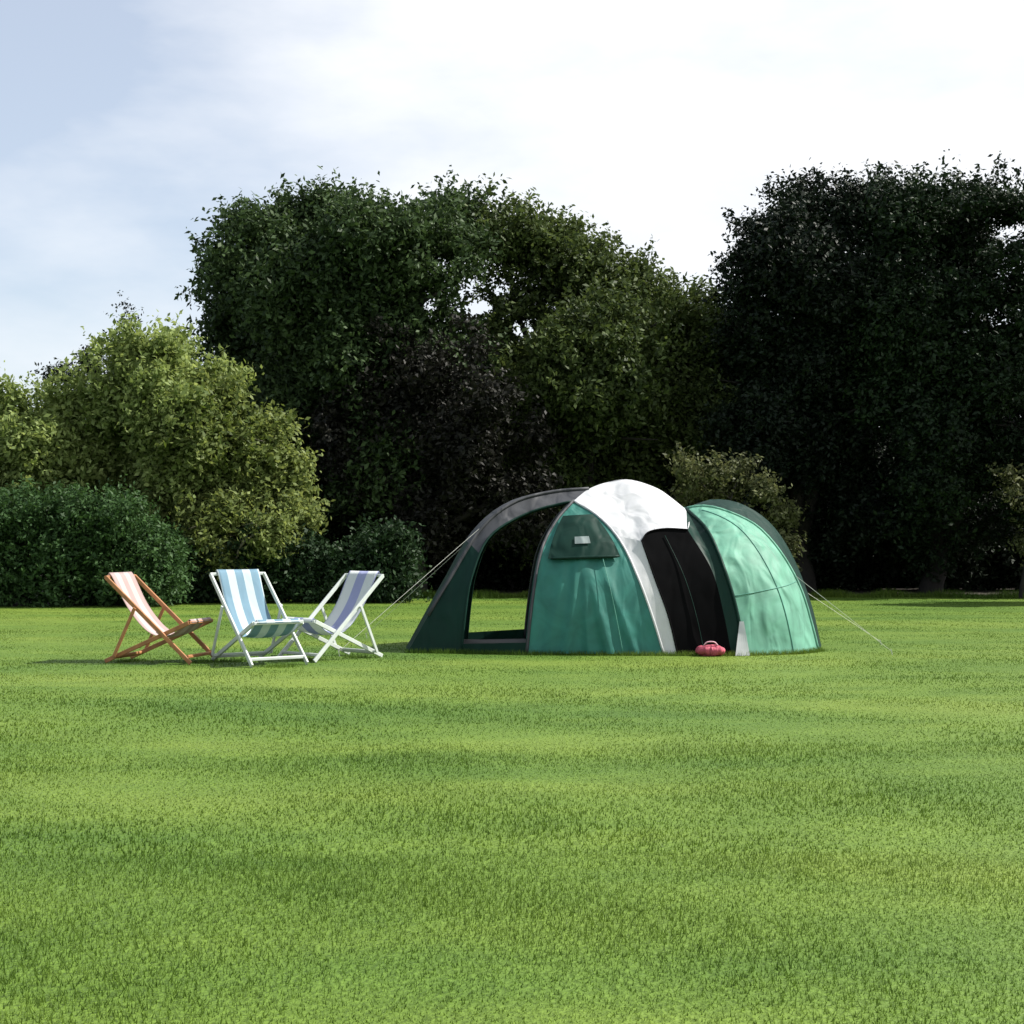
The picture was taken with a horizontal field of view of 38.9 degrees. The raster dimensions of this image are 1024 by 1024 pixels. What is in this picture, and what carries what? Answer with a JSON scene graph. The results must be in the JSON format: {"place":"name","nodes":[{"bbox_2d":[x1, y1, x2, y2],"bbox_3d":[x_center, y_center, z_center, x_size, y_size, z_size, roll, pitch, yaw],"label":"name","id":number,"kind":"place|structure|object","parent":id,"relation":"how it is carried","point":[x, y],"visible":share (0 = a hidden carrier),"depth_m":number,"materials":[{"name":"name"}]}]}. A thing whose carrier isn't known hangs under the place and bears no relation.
{"place":"outdoors","nodes":[
{"label":"outdoors","id":0,"kind":"place"},
{"bbox_2d":[0,574,1018,606],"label":"soil","id":1,"kind":"structure","parent":0,"point":[910,590],"depth_m":37.89,"materials":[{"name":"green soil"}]},
{"bbox_2d":[30,338,107,493],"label":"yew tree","id":2,"kind":"object","parent":1,"relation":"on","point":[48,369],"visible":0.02,"depth_m":40.89,"materials":[{"name":"green plant"}]},
{"bbox_2d":[0,352,140,596],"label":"tree","id":3,"kind":"object","parent":1,"relation":"on","point":[43,443],"visible":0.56,"depth_m":31.65,"materials":[{"name":"green plant"}]},
{"bbox_2d":[60,309,264,518],"bbox_3d":[-7.907,-1.260,32.694,4.590,6.787,3.877,-1,-1,28],"label":"olive tree","id":4,"kind":"object","parent":1,"relation":"on","point":[143,386],"visible":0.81,"depth_m":31.70,"materials":[{"name":"green plant"}]},
{"bbox_2d":[312,522,347,589],"bbox_3d":[-5.156,0.611,38.693,4.305,3.298,3.695,0,-1,0],"label":"shrub","id":5,"kind":"object","parent":1,"relation":"on","point":[345,547],"visible":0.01,"depth_m":37.74,"materials":[{"name":"green plant"}]},
{"bbox_2d":[347,534,444,589],"bbox_3d":[-3.540,0.639,38.953,4.262,3.260,3.155,0,-1,0],"label":"shrub","id":6,"kind":"object","parent":1,"relation":"on","point":[430,582],"visible":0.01,"depth_m":38.37,"materials":[{"name":"green plant"}]},
{"bbox_2d":[296,308,569,591],"bbox_3d":[-1.874,-1.402,35.312,7.004,7.198,4.238,0,-1,18],"label":"copper leaved tree","id":7,"kind":"object","parent":1,"relation":"on","point":[461,441],"visible":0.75,"depth_m":34.32,"materials":[{"name":"black plant"}]},
{"bbox_2d":[426,550,515,589],"bbox_3d":[-1.817,0.333,39.274,4.248,3.871,3.267,0,-1,0],"label":"shrub","id":8,"kind":"object","parent":1,"relation":"on","point":[488,576],"visible":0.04,"depth_m":38.71,"materials":[{"name":"green plant"}]},
{"bbox_2d":[646,443,724,500],"bbox_3d":[4.218,-0.170,39.014,4.202,4.860,3.271,0,-1,20],"label":"shrub","id":9,"kind":"object","parent":1,"relation":"on","point":[669,481],"visible":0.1,"depth_m":37.81,"materials":[{"name":"green plant"}]},
{"bbox_2d":[694,157,933,592],"bbox_3d":[7.673,-3.552,36.650,6.369,11.592,5.904,0,-1,0],"label":"yew tree","id":10,"kind":"object","parent":1,"relation":"on","point":[797,269],"visible":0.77,"depth_m":35.58,"materials":[{"name":"green plant"}]},
{"bbox_2d":[830,149,1023,593],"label":"yew tree","id":11,"kind":"object","parent":1,"relation":"on","point":[931,412],"visible":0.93,"depth_m":34.51,"materials":[{"name":"green plant"}]},
{"bbox_2d":[893,486,1020,591],"bbox_3d":[12.148,0.313,38.760,4.738,3.892,3.703,1,-1,-27],"label":"shrub","id":12,"kind":"object","parent":1,"relation":"on","point":[971,565],"visible":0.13,"depth_m":37.62,"materials":[{"name":"green plant"}]},
{"bbox_2d":[933,173,1023,593],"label":"cedar tree","id":13,"kind":"object","parent":1,"relation":"on","point":[1004,295],"visible":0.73,"depth_m":34.25,"materials":[{"name":"green plant"}]},
{"bbox_2d":[950,486,1023,590],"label":"shrub","id":14,"kind":"object","parent":1,"relation":"on","point":[1004,562],"visible":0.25,"depth_m":38.12,"materials":[{"name":"green plant"}]},
{"bbox_2d":[0,588,1023,1023],"bbox_3d":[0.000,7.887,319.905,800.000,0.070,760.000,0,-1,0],"label":"lawn","id":15,"kind":"structure","parent":0,"point":[550,740],"depth_m":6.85,"materials":[{"name":"green plant"}]},
{"bbox_2d":[0,472,202,607],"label":"hedge","id":16,"kind":"object","parent":15,"relation":"on","point":[78,548],"visible":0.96,"depth_m":29.08,"materials":[{"name":"green plant"}]},
{"bbox_2d":[85,290,148,502],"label":"broadleaf tree","id":17,"kind":"object","parent":15,"relation":"on","point":[124,307],"depth_m":41.10,"materials":[{"name":"green plant"}]},
{"bbox_2d":[104,572,212,664],"bbox_3d":[-3.817,1.143,15.781,1.044,0.975,0.700,0,-1,14],"label":"deckchair","id":18,"kind":"object","parent":15,"relation":"on","point":[125,586],"visible":1,"depth_m":15.75,"materials":[{"name":"orange wood"}]},
{"bbox_2d":[135,362,334,537],"bbox_3d":[-6.291,-0.615,32.058,4.014,5.475,3.341,1,-2,-39],"label":"olive tree","id":19,"kind":"object","parent":15,"relation":"on","point":[264,464],"visible":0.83,"depth_m":31.49,"materials":[{"name":"green plant"}]},
{"bbox_2d":[174,478,331,589],"bbox_3d":[-5.790,0.675,31.065,3.779,2.845,2.449,0,-1,0],"label":"hazel shrub","id":20,"kind":"object","parent":15,"relation":"on","point":[219,516],"visible":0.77,"depth_m":30.67,"materials":[{"name":"green plant"}]},
{"bbox_2d":[209,569,308,667],"bbox_3d":[-2.730,1.125,15.586,0.721,1.004,1.075,1,-1,-36],"label":"deckchair","id":21,"kind":"object","parent":15,"relation":"on","point":[244,604],"visible":1,"depth_m":15.75,"materials":[{"name":"white paint"}]},
{"bbox_2d":[153,508,434,603],"bbox_3d":[-4.984,0.978,31.261,6.603,2.138,2.310,0,-1,0],"label":"hedge","id":22,"kind":"object","parent":15,"relation":"on","point":[316,571],"visible":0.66,"depth_m":30.77,"materials":[{"name":"green plant"}]},
{"bbox_2d":[277,571,383,662],"bbox_3d":[-2.016,1.152,16.185,0.700,0.975,1.044,-1,-2,42],"label":"deckchair","id":23,"kind":"object","parent":15,"relation":"on","point":[359,587],"visible":0.9,"depth_m":16.33,"materials":[{"name":"white paint"}]},
{"bbox_2d":[174,165,513,549],"bbox_3d":[-4.405,-3.421,36.941,8.953,11.311,6.904,0,-1,0],"label":"broadleaf tree","id":24,"kind":"object","parent":15,"relation":"on","point":[302,286],"visible":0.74,"depth_m":35.30,"materials":[{"name":"green plant"}]},
{"bbox_2d":[90,313,1023,588],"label":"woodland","id":25,"kind":"object","parent":15,"relation":"on","point":[900,581],"visible":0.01,"depth_m":41.32,"materials":[{"name":"green plant"}]},
{"bbox_2d":[449,172,764,570],"bbox_3d":[2.526,-3.364,37.593,8.948,11.222,7.350,0,-1,0],"label":"broadleaf tree","id":26,"kind":"object","parent":15,"relation":"on","point":[601,353],"visible":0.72,"depth_m":36.93,"materials":[{"name":"green plant"}]},
{"bbox_2d":[338,479,892,655],"bbox_3d":[1.345,0.659,18.040,6.644,2.127,3.107,0,-1,0],"label":"tent","id":27,"kind":"object","parent":15,"relation":"on","point":[621,566],"visible":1,"depth_m":16.91,"materials":[{"name":"green fabric"}]},
{"bbox_2d":[548,514,618,558],"bbox_3d":[0.840,0.283,17.081,0.839,0.527,0.480,0,-1,0],"label":"window","id":28,"kind":"structure","parent":27,"relation":"in","point":[569,527],"depth_m":17.01,"materials":[{"name":"green fabric"}]},
{"bbox_2d":[643,529,730,654],"bbox_3d":[2.016,0.915,16.836,0.993,1.440,0.503,0,-1,0],"label":"door","id":29,"kind":"structure","parent":27,"relation":"in","point":[699,576],"depth_m":16.76,"materials":[{"name":"black fabric"}]},
{"bbox_2d":[695,641,724,655],"bbox_3d":[2.252,1.551,16.472,0.340,0.177,0.180,0,-1,0],"label":"bag","id":30,"kind":"object","parent":15,"relation":"on","point":[710,650],"visible":1,"depth_m":16.41,"materials":[{"name":"red fabric"}]},
{"bbox_2d":[659,441,809,571],"bbox_3d":[4.924,0.271,33.150,3.800,3.734,2.055,0,-1,0],"label":"pale shrub","id":31,"kind":"object","parent":15,"relation":"on","point":[734,484],"visible":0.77,"depth_m":32.87,"materials":[{"name":"green plant"}]},
{"bbox_2d":[984,459,1023,597],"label":"pale shrub","id":32,"kind":"object","parent":15,"relation":"on","point":[1013,490],"visible":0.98,"depth_m":33.53,"materials":[{"name":"green plant"}]},
{"bbox_2d":[0,0,1023,435],"label":"sky","id":33,"kind":"structure","parent":0,"point":[121,121],"materials":[{"name":"white"}]}
]}

